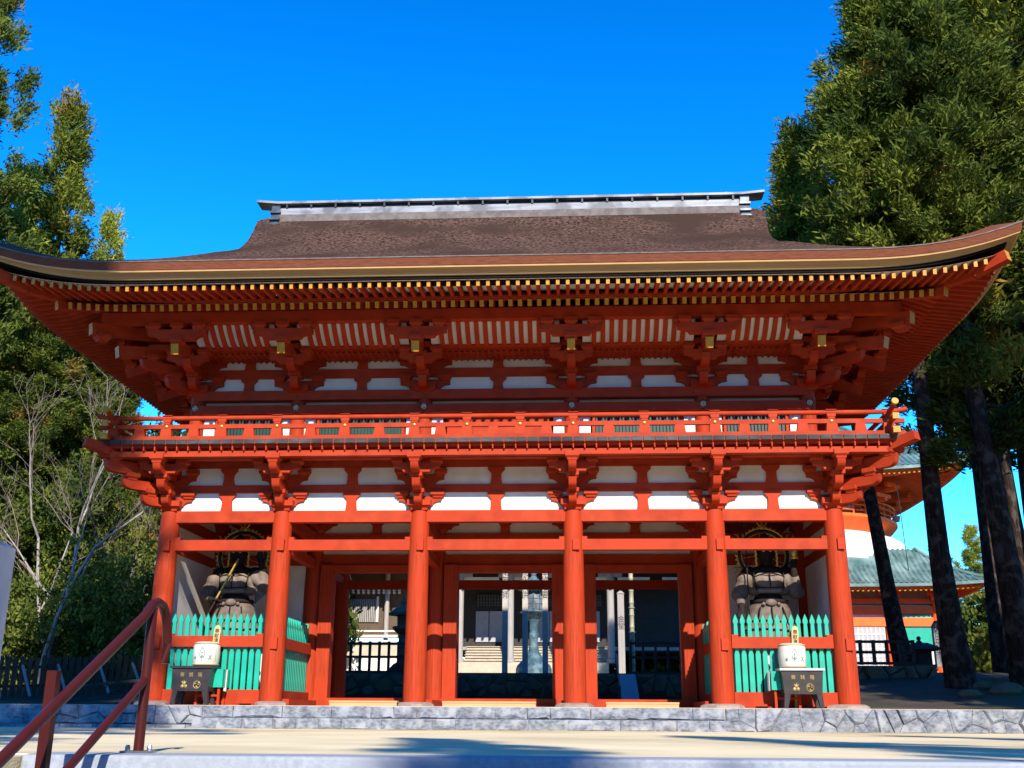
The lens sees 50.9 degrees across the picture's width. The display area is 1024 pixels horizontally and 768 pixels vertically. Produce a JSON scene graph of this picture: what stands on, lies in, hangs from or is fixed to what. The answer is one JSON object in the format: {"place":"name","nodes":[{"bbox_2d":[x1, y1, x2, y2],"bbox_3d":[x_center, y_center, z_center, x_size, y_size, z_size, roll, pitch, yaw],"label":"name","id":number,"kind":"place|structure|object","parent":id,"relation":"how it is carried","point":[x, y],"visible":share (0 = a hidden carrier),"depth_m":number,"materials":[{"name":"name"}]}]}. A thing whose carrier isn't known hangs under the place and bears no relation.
{"place":"outdoors","nodes":[
{"label":"outdoors","id":0,"kind":"place"},
{"bbox_2d":[2,754,22,767],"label":"plaza edge","id":1,"kind":"object","parent":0,"point":[15,760],"depth_m":6.80,"materials":[{"name":"beige stone"}]},
{"bbox_2d":[0,727,1023,759],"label":"plaza","id":2,"kind":"structure","parent":0,"point":[973,746],"depth_m":11.45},
{"bbox_2d":[0,542,15,657],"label":"stone post","id":3,"kind":"object","parent":2,"relation":"on","point":[7,554],"visible":1,"depth_m":14.38,"materials":[{"name":"stone"}]},
{"bbox_2d":[0,704,1023,733],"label":"stone platform","id":4,"kind":"structure","parent":2,"relation":"on","point":[982,721],"depth_m":25.34,"materials":[{"name":"grey stone"}]},
{"bbox_2d":[169,666,220,704],"bbox_3d":[-7.840,7.436,26.556,1.060,0.915,0.640,-1,-17,3],"label":"offering box","id":5,"kind":"object","parent":4,"relation":"on","point":[193,678],"visible":1,"depth_m":26.34,"materials":[{"name":"grey wood"}]},
{"bbox_2d":[192,642,220,665],"bbox_3d":[-7.679,6.792,27.054,0.670,0.605,0.682,-1,-17,3],"label":"sake cask","id":6,"kind":"object","parent":5,"relation":"on","point":[206,653],"visible":0.96,"depth_m":26.81,"materials":[{"name":"ceramic"}]},
{"bbox_2d":[213,625,220,642],"bbox_3d":[-7.556,7.085,27.199,0.170,1.970,0.033,2,-17,4],"label":"wooden tablet","id":7,"kind":"object","parent":6,"relation":"on","point":[217,633],"visible":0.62,"depth_m":27.41,"materials":[{"name":"brown wood"}]},
{"bbox_2d":[194,687,224,704],"bbox_3d":[-7.520,7.575,26.872,0.680,0.840,0.520,-1,-17,3],"label":"side table","id":8,"kind":"object","parent":4,"relation":"on","point":[197,695],"visible":0.41,"depth_m":26.61,"materials":[{"name":"paint"}]},
{"bbox_2d":[213,669,230,687],"bbox_3d":[-7.519,7.366,26.934,0.756,0.435,0.585,-1,-17,3],"label":"tablecloth","id":9,"kind":"object","parent":8,"relation":"on","point":[220,678],"visible":0.43,"depth_m":26.68,"materials":[{"name":"teal fabric"}]},
{"bbox_2d":[223,670,227,691],"bbox_3d":[-7.147,7.401,26.884,0.043,0.520,0.200,-1,-21,3],"label":"paper streamer","id":10,"kind":"object","parent":9,"relation":"hanging from","point":[224,689],"visible":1,"depth_m":26.84,"materials":[{"name":"paper"}]},
{"bbox_2d":[199,524,269,689],"bbox_3d":[-7.623,6.186,29.686,2.052,4.956,1.259,-1,-17,3],"label":"guardian statue","id":11,"kind":"object","parent":4,"relation":"on","point":[235,583],"visible":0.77,"depth_m":29.59,"materials":[{"name":"paint"}]},
{"bbox_2d":[329,700,398,705],"bbox_3d":[-3.656,7.892,26.608,1.690,0.125,0.320,-1,-17,3],"label":"step board","id":12,"kind":"object","parent":4,"relation":"on","point":[360,703],"visible":0.88,"depth_m":26.47,"materials":[{"name":"beige wood"}]},
{"bbox_2d":[442,701,535,706],"bbox_3d":[-0.556,7.858,26.435,2.300,0.125,0.320,-1,-17,3],"label":"step board","id":13,"kind":"object","parent":4,"relation":"on","point":[491,703],"visible":0.86,"depth_m":26.29,"materials":[{"name":"beige wood"}]},
{"bbox_2d":[0,189,1022,708],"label":"temple gate","id":14,"kind":"structure","parent":4,"relation":"on","point":[432,399],"depth_m":28.17,"materials":[{"name":"paint"}]},
{"bbox_2d":[161,613,263,703],"bbox_3d":[-7.569,6.966,27.392,2.480,2.220,0.172,-1,-17,3],"label":"picket fence","id":15,"kind":"object","parent":14,"relation":"attached to","point":[248,695],"visible":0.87,"depth_m":27.40,"materials":[{"name":"paint"}]},
{"bbox_2d":[215,420,273,435],"bbox_3d":[-7.269,1.419,29.453,1.720,1.099,0.111,-1,-17,3],"label":"lattice window","id":16,"kind":"structure","parent":14,"relation":"in","point":[231,432],"depth_m":29.50,"materials":[{"name":"paint"}]},
{"bbox_2d":[282,618,311,699],"bbox_3d":[-5.924,7.525,29.172,0.172,2.220,3.200,-1,-17,3],"label":"picket fence","id":17,"kind":"object","parent":14,"relation":"attached to","point":[297,644],"visible":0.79,"depth_m":29.39,"materials":[{"name":"paint"}]},
{"bbox_2d":[316,419,404,434],"bbox_3d":[-4.124,1.384,29.277,2.420,1.099,0.111,-1,-17,3],"label":"lattice window","id":18,"kind":"structure","parent":14,"relation":"in","point":[323,431],"depth_m":29.32,"materials":[{"name":"paint"}]},
{"bbox_2d":[447,417,548,433],"bbox_3d":[-0.380,1.364,29.068,2.760,1.060,0.060,-1,-17,3],"label":"upper door","id":19,"kind":"structure","parent":14,"relation":"in","point":[450,430],"depth_m":29.12,"materials":[{"name":"paint"}]},
{"bbox_2d":[592,416,682,432],"bbox_3d":[3.364,1.303,28.859,2.420,1.099,0.111,-1,-17,3],"label":"lattice window","id":20,"kind":"structure","parent":14,"relation":"in","point":[668,428],"depth_m":28.91,"materials":[{"name":"paint"}]},
{"bbox_2d":[723,415,788,431],"bbox_3d":[6.508,1.268,28.683,1.720,1.099,0.111,-1,-17,3],"label":"lattice window","id":21,"kind":"structure","parent":14,"relation":"in","point":[783,427],"depth_m":28.73,"materials":[{"name":"paint"}]},
{"bbox_2d":[731,614,837,706],"bbox_3d":[6.698,6.810,26.595,2.480,2.220,0.172,-1,-17,3],"label":"picket fence","id":22,"kind":"object","parent":14,"relation":"attached to","point":[753,697],"visible":0.85,"depth_m":26.61,"materials":[{"name":"paint"}]},
{"bbox_2d":[606,702,678,707],"bbox_3d":[3.172,7.817,26.227,1.770,0.125,0.320,-1,-17,3],"label":"step board","id":23,"kind":"object","parent":4,"relation":"on","point":[648,704],"visible":0.91,"depth_m":26.08,"materials":[{"name":"beige wood"}]},
{"bbox_2d":[702,622,711,700],"bbox_3d":[5.326,7.402,28.544,0.172,2.220,3.200,-1,-17,3],"label":"picket fence","id":24,"kind":"object","parent":4,"relation":"on","point":[706,655],"visible":0.45,"depth_m":29.33,"materials":[{"name":"paint"}]},
{"bbox_2d":[731,522,804,691],"bbox_3d":[6.874,5.969,28.911,1.941,5.003,1.188,-1,-17,3],"label":"guardian statue","id":25,"kind":"object","parent":4,"relation":"on","point":[767,584],"visible":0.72,"depth_m":28.75,"materials":[{"name":"paint"}]},
{"bbox_2d":[771,690,801,707],"bbox_3d":[6.626,7.420,26.082,0.680,0.840,0.520,-1,-17,3],"label":"side table","id":26,"kind":"object","parent":4,"relation":"on","point":[774,698],"visible":0.31,"depth_m":25.82,"materials":[{"name":"paint"}]},
{"bbox_2d":[767,671,780,689],"bbox_3d":[6.627,7.212,26.143,0.756,0.435,0.585,-1,-17,3],"label":"tablecloth","id":27,"kind":"object","parent":26,"relation":"on","point":[775,684],"visible":0.38,"depth_m":25.89,"materials":[{"name":"teal fabric"}]},
{"bbox_2d":[767,671,769,690],"bbox_3d":[6.215,7.188,26.068,0.043,0.460,0.200,-1,-13,3],"label":"paper streamer","id":28,"kind":"object","parent":27,"relation":"hanging from","point":[768,679],"visible":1,"depth_m":26.02,"materials":[{"name":"paper"}]},
{"bbox_2d":[791,626,798,707],"bbox_3d":[6.950,6.927,26.388,0.170,1.970,0.033,2,-17,4],"label":"wooden tablet","id":29,"kind":"object","parent":4,"relation":"on","point":[794,635],"visible":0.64,"depth_m":26.59,"materials":[{"name":"brown wood"}]},
{"bbox_2d":[775,668,824,708],"bbox_3d":[6.905,7.275,25.733,1.060,0.915,0.640,-1,-17,3],"label":"offering box","id":30,"kind":"object","parent":4,"relation":"on","point":[801,681],"visible":0.99,"depth_m":25.52,"materials":[{"name":"grey wood"}]},
{"bbox_2d":[777,643,806,667],"bbox_3d":[6.827,6.634,26.243,0.670,0.605,0.682,-1,-17,3],"label":"sake cask","id":31,"kind":"object","parent":30,"relation":"on","point":[791,655],"visible":0.94,"depth_m":26.00,"materials":[{"name":"ceramic"}]},
{"bbox_2d":[21,752,1023,767],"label":"granite steps","id":32,"kind":"structure","parent":2,"relation":"on","point":[155,760],"depth_m":6.70,"materials":[{"name":"grey stone"}]},
{"bbox_2d":[0,598,171,767],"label":"handrail","id":33,"kind":"object","parent":32,"relation":"on","point":[42,722],"visible":1,"depth_m":6.64,"materials":[{"name":"brown metal"}]},
{"bbox_2d":[0,672,1023,709],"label":"terrain","id":34,"kind":"structure","parent":0,"point":[909,693],"depth_m":34.48,"materials":[{"name":"grey stone"}]},
{"bbox_2d":[0,0,46,358],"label":"cedar tree","id":35,"kind":"object","parent":34,"relation":"on","point":[14,183],"visible":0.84,"depth_m":53.20,"materials":[{"name":"green plant"}]},
{"bbox_2d":[0,159,71,577],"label":"cedar tree","id":36,"kind":"object","parent":34,"relation":"on","point":[18,219],"visible":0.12,"depth_m":57.57,"materials":[{"name":"green plant"}]},
{"bbox_2d":[0,254,94,597],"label":"cedar tree","id":37,"kind":"object","parent":34,"relation":"on","point":[44,347],"visible":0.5,"depth_m":51.23,"materials":[{"name":"green plant"}]},
{"bbox_2d":[0,80,118,577],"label":"cedar tree","id":38,"kind":"object","parent":34,"relation":"on","point":[67,192],"visible":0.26,"depth_m":60.60,"materials":[{"name":"green plant"}]},
{"bbox_2d":[6,348,120,586],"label":"cedar tree","id":39,"kind":"object","parent":34,"relation":"on","point":[100,379],"visible":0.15,"depth_m":54.10,"materials":[{"name":"green plant"}]},
{"bbox_2d":[0,654,141,697],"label":"timber fence","id":40,"kind":"object","parent":34,"relation":"on","point":[29,667],"visible":0.69,"depth_m":34.79,"materials":[{"name":"black wood"}]},
{"bbox_2d":[0,508,158,688],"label":"undergrowth","id":41,"kind":"object","parent":34,"relation":"on","point":[21,614],"visible":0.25,"depth_m":40.73,"materials":[{"name":"green plant"}]},
{"bbox_2d":[50,203,132,580],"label":"cedar tree","id":42,"kind":"object","parent":34,"relation":"on","point":[112,235],"visible":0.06,"depth_m":64.44,"materials":[{"name":"green plant"}]},
{"bbox_2d":[0,361,185,683],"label":"bare tree","id":43,"kind":"object","parent":34,"relation":"on","point":[47,650],"visible":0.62,"depth_m":42.25,"materials":[{"name":"grey plant"}]},
{"bbox_2d":[44,465,159,674],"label":"bare tree","id":44,"kind":"object","parent":34,"relation":"on","point":[130,638],"visible":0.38,"depth_m":42.12,"materials":[{"name":"grey plant"}]},
{"bbox_2d":[65,679,139,703],"bbox_3d":[-11.744,8.834,30.995,2.239,0.749,0.606,3,-17,-10],"label":"ladder","id":45,"kind":"object","parent":34,"relation":"on","point":[101,697],"visible":0.66,"depth_m":30.93,"materials":[{"name":"brown wood"}]},
{"bbox_2d":[48,378,158,583],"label":"cedar tree","id":46,"kind":"object","parent":34,"relation":"on","point":[131,407],"visible":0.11,"depth_m":52.03,"materials":[{"name":"green plant"}]},
{"bbox_2d":[86,487,160,633],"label":"cedar tree","id":47,"kind":"object","parent":34,"relation":"on","point":[131,525],"visible":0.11,"depth_m":47.39,"materials":[{"name":"green plant"}]},
{"bbox_2d":[0,414,356,676],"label":"thicket","id":48,"kind":"object","parent":34,"relation":"on","point":[58,528],"visible":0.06,"depth_m":46.84,"materials":[{"name":"green plant"}]},
{"bbox_2d":[346,641,404,671],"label":"court fence","id":49,"kind":"object","parent":34,"relation":"on","point":[370,644],"visible":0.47,"depth_m":46.75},
{"bbox_2d":[388,596,406,670],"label":"stone lantern","id":50,"kind":"object","parent":34,"relation":"on","point":[399,613],"visible":0.5,"depth_m":47.35,"materials":[{"name":"grey stone"}]},
{"bbox_2d":[502,573,508,672],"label":"memorial post","id":51,"kind":"object","parent":34,"relation":"on","point":[505,630],"visible":0.5,"depth_m":49.25,"materials":[{"name":"white wood"}]},
{"bbox_2d":[346,573,679,672],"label":"timber hall","id":52,"kind":"structure","parent":34,"relation":"on","point":[656,615],"depth_m":74.92,"materials":[{"name":"wood"}]},
{"bbox_2d":[476,611,488,641],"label":"door","id":53,"kind":"structure","parent":52,"relation":"in","point":[482,617],"depth_m":76.26,"materials":[{"name":"paper"}]},
{"bbox_2d":[489,611,501,641],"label":"door","id":54,"kind":"structure","parent":52,"relation":"in","point":[495,620],"depth_m":76.19,"materials":[{"name":"paper"}]},
{"bbox_2d":[538,611,548,641],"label":"door","id":55,"kind":"structure","parent":52,"relation":"in","point":[540,620],"depth_m":75.97,"materials":[{"name":"paper"}]},
{"bbox_2d":[550,611,551,641],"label":"door","id":56,"kind":"structure","parent":52,"relation":"in","point":[550,611],"depth_m":75.98,"materials":[{"name":"paper"}]},
{"bbox_2d":[596,611,599,641],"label":"door","id":57,"kind":"structure","parent":52,"relation":"in","point":[597,612],"depth_m":75.84,"materials":[{"name":"paper"}]},
{"bbox_2d":[345,672,681,698],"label":"retaining wall","id":58,"kind":"structure","parent":34,"relation":"on","point":[385,682],"depth_m":45.57,"materials":[{"name":"stone"}]},
{"bbox_2d":[522,573,528,672],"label":"memorial post","id":59,"kind":"object","parent":34,"relation":"on","point":[525,595],"visible":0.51,"depth_m":49.20,"materials":[{"name":"white wood"}]},
{"bbox_2d":[541,573,548,672],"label":"memorial post","id":60,"kind":"object","parent":34,"relation":"on","point":[545,595],"visible":0.62,"depth_m":49.17,"materials":[{"name":"white wood"}]},
{"bbox_2d":[141,411,989,672],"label":"distant wood","id":61,"kind":"object","parent":34,"relation":"on","point":[974,613],"visible":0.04,"depth_m":77.62,"materials":[{"name":"green plant"}]},
{"bbox_2d":[628,573,635,671],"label":"pillar","id":62,"kind":"structure","parent":34,"relation":"on","point":[631,607],"depth_m":49.49,"materials":[{"name":"white stone"}]},
{"bbox_2d":[629,641,680,673],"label":"court fence","id":63,"kind":"object","parent":34,"relation":"on","point":[655,657],"visible":0.51,"depth_m":46.08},
{"bbox_2d":[756,162,781,234],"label":"cedar tree","id":64,"kind":"object","parent":34,"relation":"on","point":[764,207],"depth_m":67.86,"materials":[{"name":"green plant"}]},
{"bbox_2d":[764,113,915,665],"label":"cedar tree","id":65,"kind":"object","parent":34,"relation":"on","point":[790,183],"visible":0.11,"depth_m":44.91,"materials":[{"name":"green plant"}]},
{"bbox_2d":[858,666,935,678],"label":"stone wall","id":66,"kind":"structure","parent":34,"relation":"on","point":[873,672],"depth_m":38.85,"materials":[{"name":"grey stone"}]},
{"bbox_2d":[855,640,916,664],"bbox_3d":[13.431,9.784,39.247,2.485,0.886,0.120,-1,-17,3],"label":"court fence","id":67,"kind":"object","parent":66,"relation":"on","point":[886,652],"visible":0.77,"depth_m":39.19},
{"bbox_2d":[790,0,1023,687],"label":"cedar tree","id":68,"kind":"object","parent":34,"relation":"on","point":[958,352],"visible":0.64,"depth_m":37.33,"materials":[{"name":"green plant"}]},
{"bbox_2d":[791,0,1022,688],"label":"cedar tree","id":69,"kind":"object","parent":34,"relation":"on","point":[897,189],"visible":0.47,"depth_m":37.22,"materials":[{"name":"green plant"}]},
{"bbox_2d":[838,426,983,671],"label":"great pagoda","id":70,"kind":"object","parent":34,"relation":"on","point":[898,488],"visible":0.19,"depth_m":88.44,"materials":[{"name":"tile"}]},
{"bbox_2d":[902,615,932,643],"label":"green window","id":71,"kind":"structure","parent":70,"relation":"in","point":[925,632],"depth_m":87.44,"materials":[{"name":"paint"}]},
{"bbox_2d":[910,636,939,671],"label":"lantern house","id":72,"kind":"structure","parent":34,"relation":"on","point":[923,653],"depth_m":42.27,"materials":[{"name":"stone"}]},
{"bbox_2d":[845,3,1023,577],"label":"cedar tree","id":73,"kind":"object","parent":34,"relation":"on","point":[1006,390],"visible":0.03,"depth_m":41.26,"materials":[{"name":"green plant"}]},
{"bbox_2d":[930,621,941,666],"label":"inscribed post","id":74,"kind":"object","parent":34,"relation":"on","point":[935,640],"visible":0.58,"depth_m":49.35,"materials":[{"name":"grey stone"}]},
{"bbox_2d":[881,1,1023,449],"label":"cedar tree","id":75,"kind":"object","parent":34,"relation":"on","point":[901,402],"visible":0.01,"depth_m":49.66,"materials":[{"name":"green plant"}]},
{"bbox_2d":[884,42,1023,516],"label":"cedar tree","id":76,"kind":"object","parent":34,"relation":"on","point":[963,464],"visible":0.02,"depth_m":50.05,"materials":[{"name":"green plant"}]},
{"bbox_2d":[952,521,984,641],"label":"cedar tree","id":77,"kind":"object","parent":34,"relation":"on","point":[971,556],"visible":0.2,"depth_m":138.75,"materials":[{"name":"green plant"}]},
{"bbox_2d":[914,0,1023,394],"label":"cedar tree","id":78,"kind":"object","parent":34,"relation":"on","point":[978,11],"visible":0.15,"depth_m":41.20,"materials":[{"name":"green plant"}]},
{"bbox_2d":[958,689,983,697],"bbox_3d":[13.554,9.178,31.774,0.718,0.342,0.561,-1,-17,3],"label":"boulder","id":79,"kind":"object","parent":34,"relation":"on","point":[969,693],"visible":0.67,"depth_m":31.59,"materials":[{"name":"stone"}]},
{"bbox_2d":[974,594,991,672],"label":"cedar tree","id":80,"kind":"object","parent":34,"relation":"on","point":[986,667],"visible":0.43,"depth_m":74.06,"materials":[{"name":"green plant"}]},
{"bbox_2d":[973,680,994,689],"bbox_3d":[15.064,9.674,34.362,0.869,0.414,0.679,-1,-17,3],"label":"boulder","id":81,"kind":"object","parent":34,"relation":"on","point":[985,685],"visible":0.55,"depth_m":34.13,"materials":[{"name":"stone"}]},
{"bbox_2d":[964,118,1007,672],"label":"cedar tree","id":82,"kind":"object","parent":34,"relation":"on","point":[996,635],"depth_m":43.14,"materials":[{"name":"brown plant"}]},
{"bbox_2d":[977,677,1005,683],"bbox_3d":[15.665,9.841,35.219,1.088,0.518,0.849,-1,-17,3],"label":"boulder","id":83,"kind":"object","parent":34,"relation":"on","point":[995,680],"visible":0.35,"depth_m":35.00,"materials":[{"name":"stone"}]},
{"bbox_2d":[989,685,1021,694],"bbox_3d":[14.960,9.328,32.588,0.947,0.451,0.740,-1,-17,3],"label":"boulder","id":84,"kind":"object","parent":34,"relation":"on","point":[1005,690],"visible":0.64,"depth_m":32.35,"materials":[{"name":"stone"}]},
{"bbox_2d":[992,682,1023,691],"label":"boulder","id":85,"kind":"object","parent":34,"relation":"on","point":[1015,685],"visible":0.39,"depth_m":33.28,"materials":[{"name":"stone"}]},
{"bbox_2d":[0,0,1023,754],"label":"sky","id":86,"kind":"structure","parent":0,"point":[204,111],"materials":[{"name":"blue"}]},
{"bbox_2d":[615,651,638,698],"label":"ramp","id":87,"kind":"structure","parent":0,"point":[628,688],"depth_m":43.65,"materials":[{"name":"stone"}]},
{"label":"upper court","id":88,"kind":"structure","parent":0,"visible":0},
{"bbox_2d":[516,573,551,672],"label":"bronze lantern","id":89,"kind":"object","parent":88,"relation":"on","point":[535,661],"visible":0.69,"depth_m":55.26,"materials":[{"name":"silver metal"}]},
{"bbox_2d":[616,591,625,672],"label":"hall sign post","id":90,"kind":"object","parent":88,"relation":"on","point":[621,630],"visible":0.99,"depth_m":53.15,"materials":[{"name":"white wood"}]}
]}

